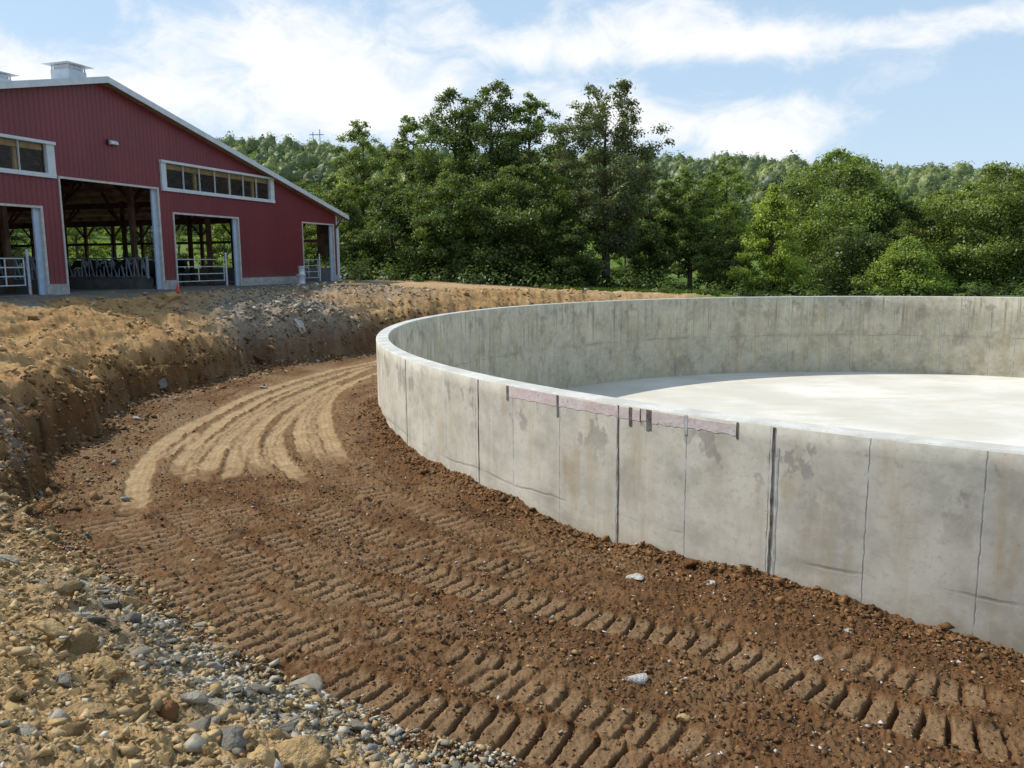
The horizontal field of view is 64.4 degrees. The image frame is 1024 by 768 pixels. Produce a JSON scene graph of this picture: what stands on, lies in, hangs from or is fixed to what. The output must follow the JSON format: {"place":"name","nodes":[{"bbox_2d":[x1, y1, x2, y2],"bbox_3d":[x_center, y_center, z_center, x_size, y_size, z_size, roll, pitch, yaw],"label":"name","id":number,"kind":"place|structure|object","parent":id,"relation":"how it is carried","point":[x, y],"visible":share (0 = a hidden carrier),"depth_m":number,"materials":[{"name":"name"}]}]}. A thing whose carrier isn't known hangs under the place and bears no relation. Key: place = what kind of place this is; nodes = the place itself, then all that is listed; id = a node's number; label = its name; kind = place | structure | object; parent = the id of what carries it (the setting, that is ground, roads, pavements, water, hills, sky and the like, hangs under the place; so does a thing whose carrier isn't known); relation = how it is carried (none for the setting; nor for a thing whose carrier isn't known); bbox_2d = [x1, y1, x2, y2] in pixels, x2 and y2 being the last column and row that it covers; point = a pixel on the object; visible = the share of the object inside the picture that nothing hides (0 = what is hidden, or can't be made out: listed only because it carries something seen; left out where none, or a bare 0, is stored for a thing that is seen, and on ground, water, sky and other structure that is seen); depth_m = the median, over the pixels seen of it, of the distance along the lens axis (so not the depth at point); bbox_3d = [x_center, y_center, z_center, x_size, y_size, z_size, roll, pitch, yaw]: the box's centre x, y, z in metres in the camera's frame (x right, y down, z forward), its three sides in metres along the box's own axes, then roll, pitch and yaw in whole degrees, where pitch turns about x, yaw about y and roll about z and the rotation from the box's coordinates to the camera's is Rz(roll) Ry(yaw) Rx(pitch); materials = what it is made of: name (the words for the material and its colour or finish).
{"place":"outdoors","nodes":[
{"label":"outdoors","id":0,"kind":"place"},
{"bbox_2d":[0,151,1023,767],"bbox_3d":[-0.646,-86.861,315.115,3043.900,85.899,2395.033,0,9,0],"label":"ground","id":1,"kind":"structure","parent":0,"point":[242,441],"depth_m":8.81,"materials":[{"name":"soil"}]},
{"bbox_2d":[0,554,21,563],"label":"rock","id":2,"kind":"object","parent":1,"relation":"on","point":[12,558],"visible":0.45,"depth_m":8.34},
{"bbox_2d":[3,688,28,701],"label":"rock","id":3,"kind":"object","parent":1,"relation":"on","point":[15,694],"visible":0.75,"depth_m":4.55,"materials":[{"name":"stone"}]},
{"bbox_2d":[9,229,31,268],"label":"deciduous tree","id":4,"kind":"object","parent":1,"relation":"on","point":[14,237],"visible":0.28,"depth_m":72.58,"materials":[{"name":"green plant"}]},
{"bbox_2d":[0,523,42,530],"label":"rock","id":5,"kind":"object","parent":1,"relation":"on","point":[7,526],"visible":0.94,"depth_m":9.86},
{"bbox_2d":[14,724,43,741],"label":"rock","id":6,"kind":"object","parent":1,"relation":"on","point":[24,730],"visible":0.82,"depth_m":3.82,"materials":[{"name":"stone"}]},
{"bbox_2d":[28,658,39,670],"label":"rock","id":7,"kind":"object","parent":1,"relation":"on","point":[34,663],"visible":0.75,"depth_m":5.14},
{"bbox_2d":[25,612,68,645],"bbox_3d":[-3.276,1.889,5.681,0.410,0.574,0.214,5,10,34],"label":"rock","id":8,"kind":"object","parent":1,"relation":"on","point":[49,627],"visible":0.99,"depth_m":5.57,"materials":[{"name":"stone"}]},
{"bbox_2d":[45,531,61,541],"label":"rock","id":9,"kind":"object","parent":1,"relation":"on","point":[53,536],"visible":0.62,"depth_m":10.27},
{"bbox_2d":[56,672,73,687],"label":"rock","id":10,"kind":"object","parent":1,"relation":"on","point":[63,679],"visible":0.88,"depth_m":5.12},
{"bbox_2d":[53,578,81,600],"bbox_3d":[-3.880,1.917,7.113,0.160,0.427,0.295,3,9,22],"label":"rock","id":11,"kind":"object","parent":1,"relation":"on","point":[69,588],"visible":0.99,"depth_m":7.04,"materials":[{"name":"stone"}]},
{"bbox_2d":[59,720,89,736],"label":"rock","id":12,"kind":"object","parent":1,"relation":"on","point":[74,729],"visible":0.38,"depth_m":4.08,"materials":[{"name":"stone"}]},
{"bbox_2d":[57,630,100,655],"bbox_3d":[-3.098,1.870,5.742,0.171,0.250,0.331,7,11,40],"label":"rock","id":13,"kind":"object","parent":1,"relation":"on","point":[82,642],"visible":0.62,"depth_m":5.72,"materials":[{"name":"stone"}]},
{"bbox_2d":[66,227,103,268],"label":"deciduous tree","id":14,"kind":"object","parent":1,"relation":"on","point":[76,253],"visible":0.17,"depth_m":67.61,"materials":[{"name":"green plant"}]},
{"bbox_2d":[67,229,106,263],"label":"deciduous tree","id":15,"kind":"object","parent":1,"relation":"on","point":[72,237],"visible":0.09,"depth_m":72.72,"materials":[{"name":"green plant"}]},
{"bbox_2d":[72,700,119,721],"bbox_3d":[-2.314,1.847,4.529,0.255,0.181,0.236,5,10,31],"label":"rock","id":16,"kind":"object","parent":1,"relation":"on","point":[102,710],"visible":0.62,"depth_m":4.49,"materials":[{"name":"stone"}]},
{"bbox_2d":[90,664,104,679],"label":"rock","id":17,"kind":"object","parent":1,"relation":"on","point":[98,670],"visible":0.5,"depth_m":5.34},
{"bbox_2d":[86,678,111,691],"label":"rock","id":18,"kind":"object","parent":1,"relation":"on","point":[93,684],"visible":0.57,"depth_m":5.23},
{"bbox_2d":[82,615,117,623],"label":"rock","id":19,"kind":"object","parent":1,"relation":"on","point":[95,619],"visible":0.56,"depth_m":6.67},
{"bbox_2d":[93,656,126,681],"bbox_3d":[-2.704,1.901,5.424,0.201,0.160,0.175,5,10,33],"label":"rock","id":20,"kind":"object","parent":1,"relation":"on","point":[117,671],"visible":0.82,"depth_m":5.40,"materials":[{"name":"stone"}]},
{"bbox_2d":[102,599,124,609],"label":"rock","id":21,"kind":"object","parent":1,"relation":"on","point":[113,604],"visible":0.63,"depth_m":7.35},
{"bbox_2d":[92,226,139,259],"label":"deciduous tree","id":22,"kind":"object","parent":1,"relation":"on","point":[104,253],"visible":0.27,"depth_m":93.87,"materials":[{"name":"green plant"}]},
{"bbox_2d":[121,612,141,623],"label":"rock","id":23,"kind":"object","parent":1,"relation":"on","point":[133,616],"visible":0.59,"depth_m":6.92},
{"bbox_2d":[119,595,147,607],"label":"rock","id":24,"kind":"object","parent":1,"relation":"on","point":[127,600],"visible":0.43,"depth_m":8.04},
{"bbox_2d":[129,702,150,722],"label":"rock","id":25,"kind":"object","parent":1,"relation":"on","point":[141,709],"visible":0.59,"depth_m":4.85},
{"bbox_2d":[129,646,152,655],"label":"rock","id":26,"kind":"object","parent":1,"relation":"on","point":[143,650],"visible":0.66,"depth_m":6.23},
{"bbox_2d":[135,693,148,703],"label":"rock","id":27,"kind":"object","parent":1,"relation":"on","point":[142,698],"visible":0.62,"depth_m":5.20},
{"bbox_2d":[119,225,180,259],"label":"deciduous tree","id":28,"kind":"object","parent":1,"relation":"on","point":[150,249],"visible":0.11,"depth_m":68.76,"materials":[{"name":"green plant"}]},
{"bbox_2d":[157,752,175,766],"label":"rock","id":29,"kind":"object","parent":1,"relation":"on","point":[167,758],"visible":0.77,"depth_m":3.93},
{"bbox_2d":[157,699,179,722],"bbox_3d":[-2.205,2.074,5.167,0.223,0.147,0.238,16,-12,3],"label":"rock","id":30,"kind":"object","parent":1,"relation":"on","point":[169,710],"visible":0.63,"depth_m":5.08,"materials":[{"name":"stone"}]},
{"bbox_2d":[163,292,180,300],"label":"rock","id":31,"kind":"object","parent":1,"relation":"on","point":[172,296],"visible":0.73,"depth_m":28.79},
{"bbox_2d":[0,61,348,296],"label":"red barn","id":32,"kind":"structure","parent":1,"relation":"on","point":[79,147],"depth_m":37.52,"materials":[{"name":"metal"}]},
{"bbox_2d":[0,249,31,294],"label":"tube gate","id":33,"kind":"structure","parent":32,"relation":"attached to","point":[28,272],"depth_m":30.65,"materials":[{"name":"metal"}]},
{"bbox_2d":[0,257,37,280],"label":"feed fence","id":34,"kind":"object","parent":32,"relation":"on","point":[18,271],"visible":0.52,"depth_m":32.25,"materials":[{"name":"metal"}]},
{"bbox_2d":[0,133,56,178],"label":"window","id":35,"kind":"structure","parent":32,"relation":"in","point":[17,141],"depth_m":30.12,"materials":[{"name":"white paint"}]},
{"bbox_2d":[0,256,149,277],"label":"feed fence","id":36,"kind":"object","parent":32,"relation":"on","point":[146,268],"visible":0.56,"depth_m":38.26,"materials":[{"name":"metal"}]},
{"bbox_2d":[70,260,115,275],"bbox_3d":[-20.450,-5.417,39.851,0.659,1.315,2.793,2,9,18],"label":"cow","id":37,"kind":"object","parent":32,"relation":"on","point":[76,263],"visible":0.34,"depth_m":39.43},
{"bbox_2d":[98,260,130,275],"bbox_3d":[-19.067,-5.369,39.459,0.659,1.315,2.793,1,9,12],"label":"cow","id":38,"kind":"object","parent":32,"relation":"on","point":[101,265],"visible":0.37,"depth_m":38.92},
{"bbox_2d":[114,260,155,285],"bbox_3d":[-17.897,-5.320,39.080,0.659,1.315,2.793,3,9,23],"label":"cow","id":39,"kind":"object","parent":32,"relation":"on","point":[152,272],"visible":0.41,"depth_m":38.90},
{"bbox_2d":[177,260,189,285],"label":"cow","id":40,"kind":"object","parent":32,"relation":"on","point":[181,270],"visible":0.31,"depth_m":40.21},
{"bbox_2d":[177,253,227,285],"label":"tube gate","id":41,"kind":"structure","parent":32,"relation":"attached to","point":[225,273],"depth_m":40.70,"materials":[{"name":"metal"}]},
{"bbox_2d":[159,159,274,202],"bbox_3d":[-14.544,-9.997,40.594,0.500,1.350,8.710,2,9,18],"label":"window","id":42,"kind":"structure","parent":32,"relation":"in","point":[163,164],"depth_m":39.99,"materials":[{"name":"white paint"}]},
{"bbox_2d":[304,254,320,280],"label":"tube gate","id":43,"kind":"structure","parent":32,"relation":"attached to","point":[318,271],"depth_m":50.26,"materials":[{"name":"metal"}]},
{"bbox_2d":[175,225,194,258],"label":"deciduous tree","id":44,"kind":"object","parent":1,"relation":"on","point":[184,255],"visible":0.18,"depth_m":96.46,"materials":[{"name":"green plant"}]},
{"bbox_2d":[11,327,375,511],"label":"bank foot clods","id":45,"kind":"object","parent":1,"relation":"on","point":[93,496],"visible":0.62,"depth_m":17.23,"materials":[{"name":"soil"}]},
{"bbox_2d":[179,690,208,704],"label":"rock","id":46,"kind":"object","parent":1,"relation":"on","point":[195,697],"visible":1,"depth_m":5.39,"materials":[{"name":"stone"}]},
{"bbox_2d":[180,715,211,730],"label":"rock","id":47,"kind":"object","parent":1,"relation":"on","point":[203,723],"visible":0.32,"depth_m":4.83,"materials":[{"name":"stone"}]},
{"bbox_2d":[192,224,231,267],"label":"deciduous tree","id":48,"kind":"object","parent":1,"relation":"on","point":[220,248],"visible":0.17,"depth_m":69.56,"materials":[{"name":"green plant"}]},
{"bbox_2d":[193,236,230,267],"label":"deciduous tree","id":49,"kind":"object","parent":1,"relation":"on","point":[218,245],"visible":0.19,"depth_m":97.50,"materials":[{"name":"green plant"}]},
{"bbox_2d":[195,224,231,267],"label":"deciduous tree","id":50,"kind":"object","parent":1,"relation":"on","point":[219,231],"visible":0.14,"depth_m":62.89,"materials":[{"name":"green plant"}]},
{"bbox_2d":[205,698,234,706],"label":"rock","id":51,"kind":"object","parent":1,"relation":"on","point":[214,701],"visible":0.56,"depth_m":5.50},
{"bbox_2d":[213,642,234,653],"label":"rock","id":52,"kind":"object","parent":1,"relation":"on","point":[227,646],"visible":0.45,"depth_m":7.36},
{"bbox_2d":[221,725,248,754],"bbox_3d":[-1.511,1.942,4.443,0.152,0.124,0.215,-4,9,-24],"label":"rock","id":53,"kind":"object","parent":1,"relation":"on","point":[232,737],"visible":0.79,"depth_m":4.40,"materials":[{"name":"stone"}]},
{"bbox_2d":[0,308,486,515],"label":"cut face clods","id":54,"kind":"object","parent":1,"relation":"on","point":[48,491],"visible":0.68,"depth_m":18.83,"materials":[{"name":"soil"}]},
{"bbox_2d":[0,423,489,767],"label":"rubble fragments","id":55,"kind":"object","parent":1,"relation":"on","point":[195,742],"visible":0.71,"depth_m":5.71,"materials":[{"name":"stone"}]},
{"bbox_2d":[235,758,255,766],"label":"rock","id":56,"kind":"object","parent":1,"relation":"on","point":[245,761],"visible":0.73,"depth_m":4.10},
{"bbox_2d":[246,744,275,767],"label":"rock","id":57,"kind":"object","parent":1,"relation":"on","point":[262,754],"visible":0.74,"depth_m":4.25,"materials":[{"name":"stone"}]},
{"bbox_2d":[251,683,270,693],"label":"rock","id":58,"kind":"object","parent":1,"relation":"on","point":[261,688],"visible":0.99,"depth_m":6.11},
{"bbox_2d":[265,727,293,740],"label":"rock","id":59,"kind":"object","parent":1,"relation":"on","point":[279,733],"visible":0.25,"depth_m":4.70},
{"bbox_2d":[279,717,298,732],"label":"rock","id":60,"kind":"object","parent":1,"relation":"on","point":[289,729],"visible":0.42,"depth_m":5.29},
{"bbox_2d":[277,712,302,725],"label":"rock","id":61,"kind":"object","parent":1,"relation":"on","point":[282,716],"visible":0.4,"depth_m":5.82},
{"bbox_2d":[64,565,521,767],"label":"shale gravel","id":62,"kind":"structure","parent":1,"relation":"on","point":[313,707],"depth_m":6.09,"materials":[{"name":"gravel"}]},
{"bbox_2d":[122,280,469,366],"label":"heap stones","id":63,"kind":"object","parent":1,"relation":"on","point":[275,300],"visible":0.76,"depth_m":30.59,"materials":[{"name":"stone"}]},
{"bbox_2d":[275,734,330,767],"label":"rock","id":64,"kind":"object","parent":1,"relation":"on","point":[304,751],"visible":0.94,"depth_m":4.34,"materials":[{"name":"stone"}]},
{"bbox_2d":[289,673,322,691],"bbox_3d":[-1.674,2.446,6.607,0.306,0.056,0.218,0,32,8],"label":"rock","id":65,"kind":"object","parent":1,"relation":"on","point":[313,679],"visible":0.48,"depth_m":6.61,"materials":[{"name":"stone"}]},
{"bbox_2d":[0,284,620,454],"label":"bank clods","id":66,"kind":"object","parent":1,"relation":"on","point":[95,378],"visible":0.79,"depth_m":25.27,"materials":[{"name":"soil"}]},
{"bbox_2d":[295,178,345,266],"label":"deciduous tree","id":67,"kind":"object","parent":1,"relation":"on","point":[302,185],"visible":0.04,"depth_m":89.44,"materials":[{"name":"green plant"}]},
{"bbox_2d":[303,223,339,267],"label":"deciduous tree","id":68,"kind":"object","parent":1,"relation":"on","point":[313,262],"visible":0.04,"depth_m":64.45,"materials":[{"name":"green plant"}]},
{"bbox_2d":[304,212,364,276],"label":"deciduous tree","id":69,"kind":"object","parent":1,"relation":"on","point":[342,251],"visible":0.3,"depth_m":58.55,"materials":[{"name":"green plant"}]},
{"bbox_2d":[303,175,374,266],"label":"deciduous tree","id":70,"kind":"object","parent":1,"relation":"on","point":[335,199],"visible":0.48,"depth_m":63.89,"materials":[{"name":"green plant"}]},
{"bbox_2d":[328,119,400,267],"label":"deciduous tree","id":71,"kind":"object","parent":1,"relation":"on","point":[365,167],"visible":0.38,"depth_m":70.89,"materials":[{"name":"green plant"}]},
{"bbox_2d":[347,177,430,277],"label":"deciduous tree","id":72,"kind":"object","parent":1,"relation":"on","point":[372,237],"visible":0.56,"depth_m":57.85,"materials":[{"name":"green plant"}]},
{"bbox_2d":[366,115,443,256],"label":"deciduous tree","id":73,"kind":"object","parent":1,"relation":"on","point":[404,151],"visible":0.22,"depth_m":65.27,"materials":[{"name":"green plant"}]},
{"bbox_2d":[388,169,503,278],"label":"deciduous tree","id":74,"kind":"object","parent":1,"relation":"on","point":[448,211],"visible":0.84,"depth_m":55.64,"materials":[{"name":"green plant"}]},
{"bbox_2d":[402,85,503,267],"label":"deciduous tree","id":75,"kind":"object","parent":1,"relation":"on","point":[428,173],"visible":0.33,"depth_m":60.95,"materials":[{"name":"green plant"}]},
{"bbox_2d":[436,79,557,260],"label":"deciduous tree","id":76,"kind":"object","parent":1,"relation":"on","point":[508,149],"visible":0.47,"depth_m":59.90,"materials":[{"name":"green plant"}]},
{"bbox_2d":[13,374,1023,767],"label":"pale pebbles","id":77,"kind":"object","parent":1,"relation":"on","point":[551,616],"visible":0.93,"depth_m":7.99,"materials":[{"name":"stone"}]},
{"bbox_2d":[461,163,582,282],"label":"deciduous tree","id":78,"kind":"object","parent":1,"relation":"on","point":[511,216],"visible":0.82,"depth_m":55.46,"materials":[{"name":"green plant"}]},
{"bbox_2d":[494,91,593,257],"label":"deciduous tree","id":79,"kind":"object","parent":1,"relation":"on","point":[530,135],"visible":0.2,"depth_m":61.50,"materials":[{"name":"green plant"}]},
{"bbox_2d":[528,137,600,263],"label":"deciduous tree","id":80,"kind":"object","parent":1,"relation":"on","point":[568,189],"visible":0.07,"depth_m":62.73,"materials":[{"name":"green plant"}]},
{"bbox_2d":[536,218,613,286],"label":"deciduous tree","id":81,"kind":"object","parent":1,"relation":"on","point":[589,266],"visible":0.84,"depth_m":54.42,"materials":[{"name":"green plant"}]},
{"bbox_2d":[574,216,625,275],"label":"deciduous tree","id":82,"kind":"object","parent":1,"relation":"on","point":[617,256],"visible":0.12,"depth_m":89.42,"materials":[{"name":"green plant"}]},
{"bbox_2d":[541,78,674,286],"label":"deciduous tree","id":83,"kind":"object","parent":1,"relation":"on","point":[620,238],"visible":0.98,"depth_m":54.42,"materials":[{"name":"green plant"}]},
{"bbox_2d":[210,131,1023,221],"bbox_3d":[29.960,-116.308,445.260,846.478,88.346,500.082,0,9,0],"label":"hillside wood","id":84,"kind":"object","parent":1,"relation":"on","point":[298,163],"visible":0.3,"depth_m":389.33,"materials":[{"name":"green plant"}]},
{"bbox_2d":[597,251,645,278],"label":"deciduous tree","id":85,"kind":"object","parent":1,"relation":"on","point":[625,264],"visible":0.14,"depth_m":96.83,"materials":[{"name":"green plant"}]},
{"bbox_2d":[625,673,647,684],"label":"rock","id":86,"kind":"object","parent":1,"relation":"on","point":[640,678],"visible":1,"depth_m":6.78,"materials":[{"name":"stone"}]},
{"bbox_2d":[618,170,696,283],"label":"deciduous tree","id":87,"kind":"object","parent":1,"relation":"on","point":[658,259],"visible":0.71,"depth_m":60.10,"materials":[{"name":"green plant"}]},
{"bbox_2d":[541,283,783,296],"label":"grass","id":88,"kind":"structure","parent":1,"relation":"on","point":[699,291],"depth_m":49.83,"materials":[{"name":"green plant"}]},
{"bbox_2d":[327,251,1023,296],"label":"undergrowth","id":89,"kind":"object","parent":1,"relation":"on","point":[365,273],"visible":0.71,"depth_m":53.09,"materials":[{"name":"green plant"}]},
{"bbox_2d":[667,224,687,277],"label":"deciduous tree","id":90,"kind":"object","parent":1,"relation":"on","point":[676,268],"visible":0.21,"depth_m":110.56,"materials":[{"name":"green plant"}]},
{"bbox_2d":[351,397,1023,669],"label":"wall foot clods","id":91,"kind":"object","parent":1,"relation":"on","point":[845,599],"depth_m":9.62,"materials":[{"name":"soil"}]},
{"bbox_2d":[656,167,722,287],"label":"deciduous tree","id":92,"kind":"object","parent":1,"relation":"on","point":[690,221],"visible":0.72,"depth_m":60.08,"materials":[{"name":"green plant"}]},
{"bbox_2d":[682,558,698,567],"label":"dirt clod","id":93,"kind":"object","parent":1,"relation":"on","point":[688,562],"visible":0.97,"depth_m":9.34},
{"bbox_2d":[376,296,1023,654],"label":"concrete tank","id":94,"kind":"object","parent":1,"relation":"on","point":[866,449],"visible":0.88,"depth_m":11.73,"materials":[{"name":"concrete"}]},
{"bbox_2d":[684,155,760,278],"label":"deciduous tree","id":95,"kind":"object","parent":1,"relation":"on","point":[725,213],"visible":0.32,"depth_m":75.05,"materials":[{"name":"green plant"}]},
{"bbox_2d":[688,224,757,291],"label":"deciduous tree","id":96,"kind":"object","parent":1,"relation":"on","point":[702,261],"visible":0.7,"depth_m":53.79,"materials":[{"name":"green plant"}]},
{"bbox_2d":[722,182,816,293],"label":"deciduous tree","id":97,"kind":"object","parent":1,"relation":"on","point":[769,224],"visible":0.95,"depth_m":50.55,"materials":[{"name":"green plant"}]},
{"bbox_2d":[798,224,898,295],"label":"deciduous tree","id":98,"kind":"object","parent":1,"relation":"on","point":[837,258],"visible":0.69,"depth_m":52.44,"materials":[{"name":"green plant"}]},
{"bbox_2d":[776,146,927,286],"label":"deciduous tree","id":99,"kind":"object","parent":1,"relation":"on","point":[811,228],"visible":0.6,"depth_m":58.57,"materials":[{"name":"green plant"}]},
{"bbox_2d":[838,189,946,285],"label":"deciduous tree","id":100,"kind":"object","parent":1,"relation":"on","point":[894,215],"visible":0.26,"depth_m":57.92,"materials":[{"name":"green plant"}]},
{"bbox_2d":[849,234,958,295],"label":"deciduous tree","id":101,"kind":"object","parent":1,"relation":"on","point":[908,259],"visible":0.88,"depth_m":48.74,"materials":[{"name":"green plant"}]},
{"bbox_2d":[890,189,991,288],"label":"deciduous tree","id":102,"kind":"object","parent":1,"relation":"on","point":[909,226],"visible":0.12,"depth_m":62.49,"materials":[{"name":"green plant"}]},
{"bbox_2d":[918,160,1023,292],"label":"deciduous tree","id":103,"kind":"object","parent":1,"relation":"on","point":[985,210],"visible":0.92,"depth_m":56.01,"materials":[{"name":"green plant"}]},
{"bbox_2d":[973,208,1023,277],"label":"deciduous tree","id":104,"kind":"object","parent":1,"relation":"on","point":[1011,225],"visible":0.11,"depth_m":57.35,"materials":[{"name":"green plant"}]},
{"bbox_2d":[0,0,1023,174],"label":"sky","id":105,"kind":"structure","parent":0,"point":[911,83],"materials":[{"name":"blue"}]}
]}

